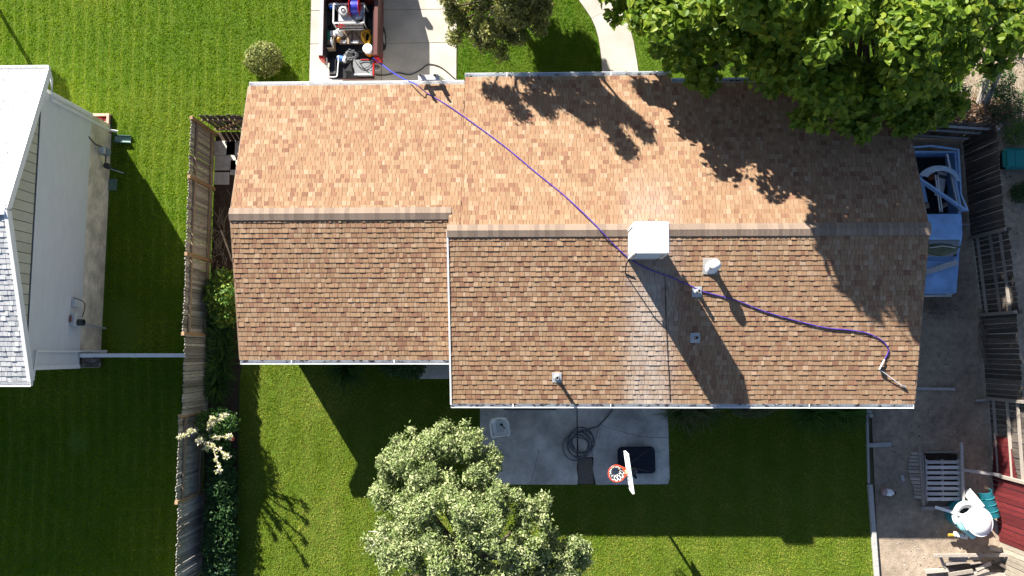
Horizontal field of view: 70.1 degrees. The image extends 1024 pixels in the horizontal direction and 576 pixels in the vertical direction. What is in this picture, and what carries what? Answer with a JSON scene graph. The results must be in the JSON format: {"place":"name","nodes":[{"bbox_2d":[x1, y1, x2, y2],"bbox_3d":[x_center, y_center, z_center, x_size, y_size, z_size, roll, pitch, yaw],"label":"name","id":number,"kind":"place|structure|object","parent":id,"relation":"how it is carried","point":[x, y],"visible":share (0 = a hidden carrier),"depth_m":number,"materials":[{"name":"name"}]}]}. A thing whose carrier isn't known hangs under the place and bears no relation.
{"place":"outdoors","nodes":[
{"label":"outdoors","id":0,"kind":"place"},
{"bbox_2d":[0,0,310,575],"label":"lawn","id":1,"kind":"structure","parent":0,"point":[126,318],"depth_m":24.39,"materials":[{"name":"plant"}]},
{"bbox_2d":[0,65,117,386],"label":"white roof house","id":2,"kind":"structure","parent":1,"relation":"on","point":[54,182],"depth_m":21.53,"materials":[{"name":"white paint"}]},
{"bbox_2d":[88,136,122,172],"bbox_3d":[-13.469,-4.358,24.144,0.391,1.317,1.068,-19,85,0],"label":"gas meter","id":3,"kind":"object","parent":2,"relation":"attached to","point":[105,151],"visible":1,"depth_m":24.12,"materials":[{"name":"metal"}]},
{"bbox_2d":[93,113,111,134],"bbox_3d":[-14.080,-5.574,24.814,0.836,0.243,0.695,0,85,1],"label":"mulch planter","id":4,"kind":"object","parent":1,"relation":"on","point":[106,117],"visible":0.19,"depth_m":24.77,"materials":[{"name":"white"}]},
{"bbox_2d":[108,179,116,190],"bbox_3d":[-13.515,-3.495,24.700,0.280,0.060,0.400,0,85,1],"label":"valve lid","id":5,"kind":"object","parent":1,"relation":"on","point":[112,184],"visible":1,"depth_m":24.67,"materials":[{"name":"green plastic"}]},
{"bbox_2d":[112,134,131,143],"bbox_3d":[-13.248,-5.059,24.780,0.580,0.120,0.260,3,85,2],"label":"splash trough","id":6,"kind":"object","parent":1,"relation":"on","point":[126,139],"visible":1,"depth_m":24.82,"materials":[{"name":"green plastic"}]},
{"bbox_2d":[79,353,201,356],"bbox_3d":[-11.870,2.174,23.551,3.505,1.300,0.125,0,85,1],"label":"white vinyl fence","id":7,"kind":"object","parent":1,"relation":"on","point":[131,354],"visible":0.92,"depth_m":22.95,"materials":[{"name":"paint"}]},
{"bbox_2d":[175,116,217,575],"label":"wooden fence","id":8,"kind":"object","parent":1,"relation":"on","point":[203,134],"visible":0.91,"depth_m":23.14,"materials":[{"name":"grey wood"}]},
{"bbox_2d":[242,40,284,78],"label":"round shrub","id":9,"kind":"object","parent":1,"relation":"on","point":[258,60],"visible":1,"depth_m":24.31,"materials":[{"name":"green plant"}]},
{"bbox_2d":[200,132,241,575],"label":"planting bed","id":10,"kind":"object","parent":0,"point":[222,196],"visible":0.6,"depth_m":24.41,"materials":[{"name":"soil"}]},
{"bbox_2d":[176,405,240,473],"bbox_3d":[-9.208,4.671,22.770,1.613,2.284,1.983,0,85,1],"label":"rose bush","id":11,"kind":"object","parent":10,"relation":"on","point":[210,432],"visible":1,"depth_m":22.69,"materials":[{"name":"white plant"}]},
{"bbox_2d":[192,358,236,409],"bbox_3d":[-9.639,3.140,23.728,1.934,0.671,1.776,-44,85,-3],"label":"daylily","id":12,"kind":"object","parent":10,"relation":"on","point":[216,387],"visible":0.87,"depth_m":23.74,"materials":[{"name":"green plant"}]},
{"bbox_2d":[194,320,238,374],"bbox_3d":[-9.497,1.897,23.837,1.740,0.664,1.963,21,86,3],"label":"daylily","id":13,"kind":"object","parent":10,"relation":"on","point":[229,342],"visible":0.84,"depth_m":23.84,"materials":[{"name":"green plant"}]},
{"bbox_2d":[195,311,237,350],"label":"daylily","id":14,"kind":"object","parent":10,"relation":"on","point":[208,326],"visible":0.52,"depth_m":23.87,"materials":[{"name":"green plant"}]},
{"bbox_2d":[205,203,231,277],"bbox_3d":[-9.746,-1.301,23.873,1.402,1.176,2.914,-13,85,0],"label":"brush pile","id":15,"kind":"object","parent":10,"relation":"on","point":[219,242],"visible":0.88,"depth_m":24.18,"materials":[{"name":"brown plant"}]},
{"bbox_2d":[200,546,237,575],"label":"hedge shrub","id":16,"kind":"object","parent":10,"relation":"on","point":[223,568],"visible":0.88,"depth_m":22.88,"materials":[{"name":"green plant"}]},
{"bbox_2d":[202,266,236,328],"bbox_3d":[-9.333,0.308,23.679,1.440,1.393,2.061,-24,85,-1],"label":"leafy bush","id":17,"kind":"object","parent":10,"relation":"on","point":[221,290],"visible":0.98,"depth_m":23.48,"materials":[{"name":"green plant"}]},
{"bbox_2d":[201,489,238,533],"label":"hedge shrub","id":18,"kind":"object","parent":10,"relation":"on","point":[227,510],"visible":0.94,"depth_m":22.97,"materials":[{"name":"green plant"}]},
{"bbox_2d":[200,336,239,391],"bbox_3d":[-9.532,2.511,23.780,1.920,0.673,1.814,12,85,2],"label":"daylily","id":19,"kind":"object","parent":10,"relation":"on","point":[215,377],"visible":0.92,"depth_m":23.80,"materials":[{"name":"green plant"}]},
{"bbox_2d":[198,114,243,130],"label":"wooden gate","id":20,"kind":"structure","parent":10,"relation":"on","point":[229,125],"depth_m":23.76,"materials":[{"name":"brown wood"}]},
{"bbox_2d":[205,446,236,481],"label":"hedge shrub","id":21,"kind":"object","parent":10,"relation":"on","point":[226,463],"visible":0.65,"depth_m":23.10,"materials":[{"name":"green plant"}]},
{"bbox_2d":[200,519,241,562],"bbox_3d":[-9.251,8.005,23.098,1.242,1.066,1.464,0,85,1],"label":"hedge shrub","id":22,"kind":"object","parent":10,"relation":"on","point":[213,539],"visible":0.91,"depth_m":22.90,"materials":[{"name":"green plant"}]},
{"bbox_2d":[202,467,239,503],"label":"hedge shrub","id":23,"kind":"object","parent":10,"relation":"on","point":[228,483],"visible":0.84,"depth_m":23.04,"materials":[{"name":"green plant"}]},
{"bbox_2d":[214,172,229,184],"bbox_3d":[-9.799,-3.700,24.639,0.500,0.060,0.420,0,85,1],"label":"stepping stone","id":24,"kind":"object","parent":10,"relation":"on","point":[221,178],"visible":1,"depth_m":24.61,"materials":[{"name":"concrete"}]},
{"bbox_2d":[214,141,234,155],"bbox_3d":[-9.726,-4.734,24.727,0.720,0.060,0.500,0,85,1],"label":"stepping stone","id":25,"kind":"object","parent":10,"relation":"on","point":[220,148],"visible":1,"depth_m":24.70,"materials":[{"name":"concrete"}]},
{"bbox_2d":[215,156,236,170],"bbox_3d":[-9.686,-4.227,24.682,0.720,0.060,0.500,0,85,1],"label":"stepping stone","id":26,"kind":"object","parent":10,"relation":"on","point":[222,162],"visible":0.92,"depth_m":24.66,"materials":[{"name":"concrete"}]},
{"bbox_2d":[227,141,239,155],"bbox_3d":[-9.419,-4.733,24.720,0.500,0.060,0.500,0,85,1],"label":"stepping stone","id":27,"kind":"object","parent":10,"relation":"on","point":[236,149],"visible":0.58,"depth_m":24.69,"materials":[{"name":"concrete"}]},
{"bbox_2d":[309,0,457,80],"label":"driveway","id":28,"kind":"structure","parent":0,"point":[415,30],"depth_m":24.89,"materials":[{"name":"concrete"}]},
{"bbox_2d":[319,0,385,79],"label":"pickup truck","id":29,"kind":"object","parent":28,"relation":"on","point":[374,19],"visible":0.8,"depth_m":24.05,"materials":[{"name":"red paint"}]},
{"bbox_2d":[326,34,335,50],"bbox_3d":[-6.009,-8.079,24.048,0.339,0.300,0.452,0,85,1],"label":"open box","id":30,"kind":"object","parent":29,"relation":"on","point":[330,48],"visible":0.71,"depth_m":23.98,"materials":[{"name":"cardboard"}]},
{"bbox_2d":[326,58,339,80],"bbox_3d":[-5.867,-7.178,23.936,0.434,0.218,0.701,0,85,1],"label":"hand truck","id":31,"kind":"object","parent":29,"relation":"in","point":[333,66],"visible":1,"depth_m":23.89,"materials":[{"name":"white metal"}]},
{"bbox_2d":[332,3,368,29],"bbox_3d":[-5.278,-8.818,23.901,1.084,0.677,0.854,0,85,1],"label":"pressure washer","id":32,"kind":"object","parent":29,"relation":"on","point":[345,17],"visible":0.97,"depth_m":23.71,"materials":[{"name":"silver metal"}]},
{"bbox_2d":[345,63,358,77],"bbox_3d":[-5.294,-7.073,23.945,0.303,0.205,0.506,-27,85,-1],"label":"folded cover","id":33,"kind":"object","parent":29,"relation":"on","point":[349,71],"visible":1,"depth_m":23.90,"materials":[{"name":"fabric"}]},
{"bbox_2d":[339,28,365,44],"bbox_3d":[-5.271,-8.320,24.117,0.860,0.080,0.520,0,85,1],"label":"plywood panel","id":34,"kind":"object","parent":29,"relation":"in","point":[349,36],"visible":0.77,"depth_m":24.10,"materials":[{"name":"wood"}]},
{"bbox_2d":[348,0,365,21],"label":"hose reel","id":35,"kind":"object","parent":29,"relation":"on","point":[355,7],"visible":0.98,"depth_m":23.50,"materials":[{"name":"blue plastic"}]},
{"bbox_2d":[353,59,374,75],"bbox_3d":[-4.871,-7.237,23.973,0.698,0.178,0.530,0,85,1],"label":"grey toolbox","id":36,"kind":"object","parent":29,"relation":"on","point":[363,67],"visible":1,"depth_m":23.93,"materials":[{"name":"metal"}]},
{"bbox_2d":[361,29,372,44],"bbox_3d":[-4.759,-8.221,23.991,0.400,0.259,0.552,0,85,1],"label":"coiled cord","id":37,"kind":"object","parent":29,"relation":"on","point":[368,41],"visible":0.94,"depth_m":23.94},
{"bbox_2d":[363,44,372,56],"bbox_3d":[-4.708,-7.800,23.962,0.330,0.380,0.333,0,85,1],"label":"paint bucket","id":38,"kind":"object","parent":29,"relation":"on","point":[368,49],"visible":0.98,"depth_m":23.78,"materials":[{"name":"white plastic"}]},
{"bbox_2d":[418,74,444,80],"bbox_3d":[-2.445,-6.565,23.031,0.642,3.299,0.989,0,85,1],"label":"extension ladder","id":39,"kind":"object","parent":28,"relation":"on","point":[434,77],"visible":0.71,"depth_m":21.74,"materials":[{"name":"white metal"}]},
{"bbox_2d":[456,0,601,80],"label":"lawn front","id":40,"kind":"structure","parent":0,"point":[541,51],"depth_m":24.79,"materials":[{"name":"plant"}]},
{"bbox_2d":[437,0,557,63],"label":"yard tree","id":41,"kind":"object","parent":40,"relation":"on","point":[513,21],"visible":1,"depth_m":22.05,"materials":[{"name":"green plant"}]},
{"bbox_2d":[504,402,555,409],"bbox_3d":[0.582,3.652,23.704,1.707,0.024,0.620,0,85,1],"label":"door mat","id":42,"kind":"object","parent":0,"point":[529,408],"depth_m":23.67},
{"bbox_2d":[200,36,876,574],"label":"ground","id":43,"kind":"structure","parent":0,"point":[872,482],"depth_m":23.48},
{"bbox_2d":[236,364,873,575],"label":"lawn","id":44,"kind":"structure","parent":0,"point":[246,369],"depth_m":23.47,"materials":[{"name":"plant"}]},
{"bbox_2d":[320,364,374,394],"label":"daylily","id":45,"kind":"object","parent":44,"relation":"on","point":[344,372],"visible":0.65,"depth_m":23.68,"materials":[{"name":"green plant"}]},
{"bbox_2d":[378,364,425,380],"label":"shrub","id":46,"kind":"object","parent":44,"relation":"on","point":[400,370],"visible":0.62,"depth_m":23.40,"materials":[{"name":"green plant"}]},
{"bbox_2d":[417,364,448,378],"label":"step slab","id":47,"kind":"structure","parent":44,"relation":"on","point":[436,371],"depth_m":23.82,"materials":[{"name":"concrete"}]},
{"bbox_2d":[359,416,594,575],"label":"olive tree","id":48,"kind":"object","parent":44,"relation":"on","point":[474,551],"visible":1,"depth_m":19.35,"materials":[{"name":"green plant"}]},
{"bbox_2d":[653,408,712,437],"bbox_3d":[5.449,3.878,23.312,1.912,0.649,1.705,27,86,4],"label":"grass clump","id":49,"kind":"object","parent":44,"relation":"on","point":[672,412],"visible":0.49,"depth_m":23.30,"materials":[{"name":"green plant"}]},
{"bbox_2d":[674,408,728,436],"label":"grass clump","id":50,"kind":"object","parent":44,"relation":"on","point":[705,412],"visible":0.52,"depth_m":23.28,"materials":[{"name":"green plant"}]},
{"bbox_2d":[729,408,777,419],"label":"twiggy shrub","id":51,"kind":"object","parent":44,"relation":"on","point":[750,412],"visible":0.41,"depth_m":23.02,"materials":[{"name":"green plant"}]},
{"bbox_2d":[784,408,839,439],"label":"iris clump","id":52,"kind":"object","parent":44,"relation":"on","point":[802,411],"visible":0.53,"depth_m":23.20,"materials":[{"name":"green plant"}]},
{"bbox_2d":[797,408,850,440],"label":"iris clump","id":53,"kind":"object","parent":44,"relation":"on","point":[842,413],"visible":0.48,"depth_m":23.15,"materials":[{"name":"green plant"}]},
{"bbox_2d":[822,408,878,440],"bbox_3d":[10.648,3.846,23.184,1.821,0.662,1.819,33,87,4],"label":"iris clump","id":54,"kind":"object","parent":44,"relation":"on","point":[854,416],"visible":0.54,"depth_m":23.16,"materials":[{"name":"green plant"}]},
{"bbox_2d":[865,409,869,483],"bbox_3d":[11.376,5.002,23.347,0.050,0.120,2.442,1,85,1],"label":"edging timber","id":55,"kind":"object","parent":44,"relation":"on","point":[867,450],"visible":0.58,"depth_m":23.29,"materials":[{"name":"grey wood"}]},
{"bbox_2d":[867,484,879,575],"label":"edging timber","id":56,"kind":"object","parent":44,"relation":"on","point":[873,530],"visible":1,"depth_m":23.04,"materials":[{"name":"white wood"}]},
{"bbox_2d":[480,402,669,484],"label":"patio","id":57,"kind":"structure","parent":0,"point":[532,446],"depth_m":23.56,"materials":[{"name":"concrete"}]},
{"bbox_2d":[489,416,509,437],"bbox_3d":[-0.388,4.413,23.291,0.637,0.862,0.688,-8,85,1],"label":"plastic chair","id":58,"kind":"object","parent":57,"relation":"on","point":[499,430],"visible":1,"depth_m":23.27,"materials":[{"name":"white plastic"}]},
{"bbox_2d":[563,408,612,460],"bbox_3d":[2.666,4.487,23.544,0.915,0.098,2.662,42,87,4],"label":"garden hose","id":59,"kind":"object","parent":57,"relation":"on","point":[573,437],"visible":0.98,"depth_m":23.49,"materials":[{"name":"black rubber"}]},
{"bbox_2d":[608,446,655,493],"bbox_3d":[3.664,5.350,21.953,1.772,3.065,1.109,0,85,1],"label":"basketball hoop","id":60,"kind":"object","parent":57,"relation":"on","point":[633,461],"visible":1,"depth_m":23.28,"materials":[{"name":"black plastic"}]},
{"bbox_2d":[579,0,637,71],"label":"path","id":61,"kind":"structure","parent":0,"point":[617,49],"depth_m":24.71,"materials":[{"name":"concrete"}]},
{"bbox_2d":[623,0,965,129],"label":"lawn","id":62,"kind":"structure","parent":0,"point":[653,61],"depth_m":24.66,"materials":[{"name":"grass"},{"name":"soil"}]},
{"bbox_2d":[598,0,1023,148],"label":"broadleaf tree","id":63,"kind":"object","parent":62,"relation":"on","point":[810,61],"visible":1,"depth_m":18.78,"materials":[{"name":"green plant"}]},
{"bbox_2d":[946,80,972,97],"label":"weeds","id":64,"kind":"object","parent":62,"relation":"on","point":[963,87],"visible":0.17,"depth_m":23.48,"materials":[{"name":"green plant"}]},
{"bbox_2d":[871,12,1023,575],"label":"dirt yard","id":65,"kind":"structure","parent":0,"point":[893,555],"depth_m":23.43,"materials":[{"name":"brown soil"}]},
{"bbox_2d":[869,442,890,447],"bbox_3d":[11.745,5.013,23.327,0.731,0.050,0.130,-3,85,1],"label":"loose plank","id":66,"kind":"object","parent":65,"relation":"on","point":[884,444],"visible":1,"depth_m":23.30,"materials":[{"name":"grey wood"}]},
{"bbox_2d":[908,452,925,498],"bbox_3d":[12.800,5.923,23.076,0.377,0.304,1.492,0,85,1],"label":"leaning pallet","id":67,"kind":"object","parent":65,"relation":"on","point":[915,470],"visible":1,"depth_m":23.09,"materials":[{"name":"grey wood"}]},
{"bbox_2d":[916,387,954,390],"bbox_3d":[13.600,3.238,23.438,1.237,0.050,0.090,1,85,1],"label":"loose plank","id":68,"kind":"object","parent":65,"relation":"on","point":[932,388],"visible":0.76,"depth_m":23.42,"materials":[{"name":"grey wood"}]},
{"bbox_2d":[915,151,961,296],"bbox_3d":[13.147,-2.009,23.156,1.740,1.600,4.562,0,85,1],"label":"old pickup","id":69,"kind":"object","parent":65,"relation":"on","point":[946,225],"visible":0.36,"depth_m":22.82,"materials":[{"name":"blue paint"}]},
{"bbox_2d":[919,165,961,180],"bbox_3d":[13.424,-3.605,22.773,1.334,0.171,0.460,9,85,2],"label":"curved fender","id":70,"kind":"object","parent":69,"relation":"on","point":[927,172],"visible":1,"depth_m":22.76,"materials":[{"name":"blue metal"}]},
{"bbox_2d":[934,171,946,196],"bbox_3d":[13.542,-3.280,23.055,0.298,0.076,0.800,11,85,2],"label":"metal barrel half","id":71,"kind":"object","parent":69,"relation":"in","point":[942,176],"visible":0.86,"depth_m":23.04,"materials":[{"name":"grey metal"}]},
{"bbox_2d":[914,145,968,211],"bbox_3d":[13.111,-3.413,22.715,1.896,0.325,2.151,0,85,1],"label":"rack frame","id":72,"kind":"object","parent":69,"relation":"on","point":[956,203],"visible":0.84,"depth_m":22.71,"materials":[{"name":"blue metal"}]},
{"bbox_2d":[926,260,957,274],"bbox_3d":[13.065,-0.551,22.704,1.630,0.080,0.170,-18,85,0],"label":"plank","id":73,"kind":"object","parent":69,"relation":"on","point":[942,266],"visible":0.5,"depth_m":22.68,"materials":[{"name":"grey wood"}]},
{"bbox_2d":[928,244,960,255],"bbox_3d":[13.271,-1.226,22.532,1.233,0.262,0.511,0,85,1],"label":"windshield","id":74,"kind":"object","parent":69,"relation":"on","point":[940,249],"visible":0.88,"depth_m":22.46,"materials":[{"name":"clear glass"}]},
{"bbox_2d":[917,442,964,509],"bbox_3d":[13.485,5.914,23.041,1.396,0.440,2.105,0,85,1],"label":"slatted bench","id":75,"kind":"object","parent":65,"relation":"on","point":[944,477],"visible":0.94,"depth_m":22.96,"materials":[{"name":"grey wood"}]},
{"bbox_2d":[964,469,1001,475],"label":"long beam","id":76,"kind":"structure","parent":75,"relation":"on","point":[981,472],"depth_m":22.80,"materials":[{"name":"white wood"}]},
{"bbox_2d":[923,297,961,320],"bbox_3d":[13.630,0.580,23.456,1.910,0.665,1.165,0,85,1],"label":"brush pile","id":77,"kind":"object","parent":65,"relation":"on","point":[933,310],"visible":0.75,"depth_m":23.53,"materials":[{"name":"wood"}]},
{"bbox_2d":[911,121,999,144],"bbox_3d":[13.858,-4.984,23.349,2.360,1.760,0.188,4,85,2],"label":"dark fence","id":78,"kind":"object","parent":65,"relation":"on","point":[961,131],"visible":0.62,"depth_m":23.22,"materials":[{"name":"grey wood"}]},
{"bbox_2d":[888,136,1023,574],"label":"pebbles","id":79,"kind":"object","parent":65,"relation":"on","point":[950,384],"visible":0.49,"depth_m":23.44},
{"bbox_2d":[948,531,967,538],"bbox_3d":[13.992,7.744,22.860,0.604,0.134,0.187,9,85,2],"label":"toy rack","id":80,"kind":"object","parent":65,"relation":"on","point":[959,535],"visible":0.97,"depth_m":22.84,"materials":[{"name":"white plastic"}]},
{"bbox_2d":[945,500,975,538],"bbox_3d":[14.128,7.117,22.762,1.005,0.744,0.947,37,87,4],"label":"play barrel","id":81,"kind":"object","parent":65,"relation":"on","point":[957,506],"visible":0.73,"depth_m":22.58,"materials":[{"name":"teal plastic"}]},
{"bbox_2d":[965,488,984,506],"bbox_3d":[14.329,6.562,22.679,0.286,0.413,0.557,-24,85,-1],"label":"grey chute","id":82,"kind":"object","parent":81,"relation":"attached to","point":[970,496],"visible":0.81,"depth_m":22.70,"materials":[{"name":"plastic"}]},
{"bbox_2d":[959,506,992,536],"bbox_3d":[14.227,7.135,22.476,0.885,0.866,0.896,-39,85,-2],"label":"white dish","id":83,"kind":"object","parent":81,"relation":"on","point":[977,521],"visible":1,"depth_m":22.12,"materials":[{"name":"plastic"}]},
{"bbox_2d":[945,563,1011,569],"bbox_3d":[14.603,8.739,22.902,2.074,0.090,0.160,0,85,1],"label":"lumber board","id":84,"kind":"object","parent":65,"relation":"on","point":[973,566],"visible":0.58,"depth_m":22.89,"materials":[{"name":"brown wood"}]},
{"bbox_2d":[925,567,948,573],"bbox_3d":[13.327,8.862,22.881,0.719,0.060,0.130,-5,85,1],"label":"lumber board","id":85,"kind":"object","parent":84,"relation":"on","point":[935,570],"visible":1,"depth_m":22.85,"materials":[{"name":"brown wood"}]},
{"bbox_2d":[939,557,946,568],"bbox_3d":[13.473,8.589,22.822,0.080,0.244,0.638,-27,85,-1],"label":"lumber board","id":86,"kind":"object","parent":85,"relation":"on","point":[942,562],"visible":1,"depth_m":22.80,"materials":[{"name":"grey wood"}]},
{"bbox_2d":[933,553,1011,556],"bbox_3d":[14.359,8.304,22.675,2.472,0.080,0.100,-1,85,1],"label":"lumber board","id":87,"kind":"object","parent":86,"relation":"on","point":[972,555],"visible":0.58,"depth_m":22.64,"materials":[{"name":"brown wood"}]},
{"bbox_2d":[978,309,988,371],"bbox_3d":[15.147,1.709,23.327,0.379,0.475,2.061,0,85,1],"label":"brush pile","id":88,"kind":"object","parent":65,"relation":"on","point":[981,327],"visible":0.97,"depth_m":23.36,"materials":[{"name":"brown plant"}]},
{"bbox_2d":[953,94,1019,129],"bbox_3d":[15.613,-5.805,24.058,3.165,0.536,1.486,0,85,1],"label":"leaf pile","id":89,"kind":"object","parent":65,"relation":"on","point":[980,114],"visible":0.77,"depth_m":24.05,"materials":[{"name":"brown plant"}]},
{"bbox_2d":[976,73,1001,105],"bbox_3d":[15.541,-6.500,23.811,0.424,0.852,0.932,0,85,1],"label":"tree stump","id":90,"kind":"object","parent":89,"relation":"on","point":[987,97],"visible":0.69,"depth_m":23.90,"materials":[{"name":"grey wood"}]},
{"bbox_2d":[978,489,999,518],"bbox_3d":[14.938,6.747,22.770,0.424,0.515,0.862,-21,85,-1],"label":"slide chute","id":91,"kind":"object","parent":65,"relation":"on","point":[988,500],"visible":0.9,"depth_m":22.65,"materials":[{"name":"teal plastic"}]},
{"bbox_2d":[963,124,1023,575],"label":"old fence","id":92,"kind":"object","parent":65,"relation":"on","point":[1004,465],"visible":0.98,"depth_m":22.66,"materials":[{"name":"brown wood"}]},
{"bbox_2d":[976,68,1018,99],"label":"weeds","id":93,"kind":"object","parent":65,"relation":"on","point":[1011,76],"visible":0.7,"depth_m":23.77,"materials":[{"name":"green plant"}]},
{"bbox_2d":[988,87,1023,123],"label":"weeds","id":94,"kind":"object","parent":65,"relation":"on","point":[1012,109],"visible":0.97,"depth_m":23.74,"materials":[{"name":"green plant"}]},
{"bbox_2d":[999,148,1023,169],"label":"teal cover","id":95,"kind":"object","parent":65,"relation":"on","point":[1011,158],"visible":0.99,"depth_m":23.78,"materials":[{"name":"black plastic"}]},
{"bbox_2d":[1000,115,1023,146],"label":"weeds","id":96,"kind":"object","parent":65,"relation":"on","point":[1017,125],"visible":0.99,"depth_m":23.80,"materials":[{"name":"green plant"}]},
{"bbox_2d":[1009,180,1023,203],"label":"weeds","id":97,"kind":"object","parent":65,"relation":"on","point":[1021,193],"visible":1,"depth_m":23.76,"materials":[{"name":"green plant"}]},
{"bbox_2d":[966,58,1023,197],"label":"dry grass","id":98,"kind":"structure","parent":0,"point":[1002,128],"depth_m":24.17,"materials":[{"name":"plant"}]},
{"label":"house pad","id":99,"kind":"structure","parent":0,"visible":0},
{"bbox_2d":[228,71,931,408],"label":"brown shingle house","id":100,"kind":"structure","parent":99,"relation":"on","point":[391,222],"depth_m":20.78,"materials":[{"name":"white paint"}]},
{"bbox_2d":[552,373,561,382],"bbox_3d":[1.281,2.557,20.777,0.270,0.375,0.284,0,85,1],"label":"plumbing vent","id":101,"kind":"object","parent":100,"relation":"on","point":[556,377],"visible":1,"depth_m":20.91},
{"bbox_2d":[373,58,888,359],"bbox_3d":[2.653,-2.162,21.720,17.934,3.024,1.834,31,86,4],"label":"pressure hose","id":102,"kind":"object","parent":100,"relation":"on","point":[615,245],"visible":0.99,"depth_m":20.49,"materials":[{"name":"purple rubber"}]},
{"bbox_2d":[625,221,669,277],"bbox_3d":[3.567,-0.987,19.549,0.968,1.872,1.282,0,85,1],"label":"evaporative cooler","id":103,"kind":"object","parent":100,"relation":"on","point":[648,240],"visible":1,"depth_m":18.66,"materials":[{"name":"metal"}]},
{"bbox_2d":[690,333,699,342],"bbox_3d":[5.178,1.404,20.547,0.270,0.275,0.284,0,85,1],"label":"plumbing vent","id":104,"kind":"object","parent":100,"relation":"on","point":[694,337],"visible":1,"depth_m":20.62,"materials":[{"name":"white metal"}]},
{"bbox_2d":[692,287,701,296],"bbox_3d":[5.178,0.097,20.314,0.270,0.315,0.284,0,85,1],"label":"plumbing vent","id":105,"kind":"object","parent":100,"relation":"on","point":[696,293],"visible":1,"depth_m":20.42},
{"bbox_2d":[703,258,720,273],"bbox_3d":[5.524,-0.629,20.049,0.433,0.636,0.440,0,85,1],"label":"vent pipe","id":106,"kind":"object","parent":100,"relation":"on","point":[711,265],"visible":1,"depth_m":20.26,"materials":[{"name":"white metal"}]},
{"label":"lumber board","id":107,"kind":"object","parent":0,"visible":0},
{"bbox_2d":[971,570,1006,575],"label":"lumber board","id":108,"kind":"object","parent":107,"relation":"on","point":[989,573],"visible":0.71,"depth_m":22.82,"materials":[{"name":"brown wood"}]},
{"bbox_2d":[948,569,972,575],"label":"lumber board","id":109,"kind":"object","parent":108,"relation":"on","point":[963,572],"visible":1,"depth_m":22.79,"materials":[{"name":"brown wood"}]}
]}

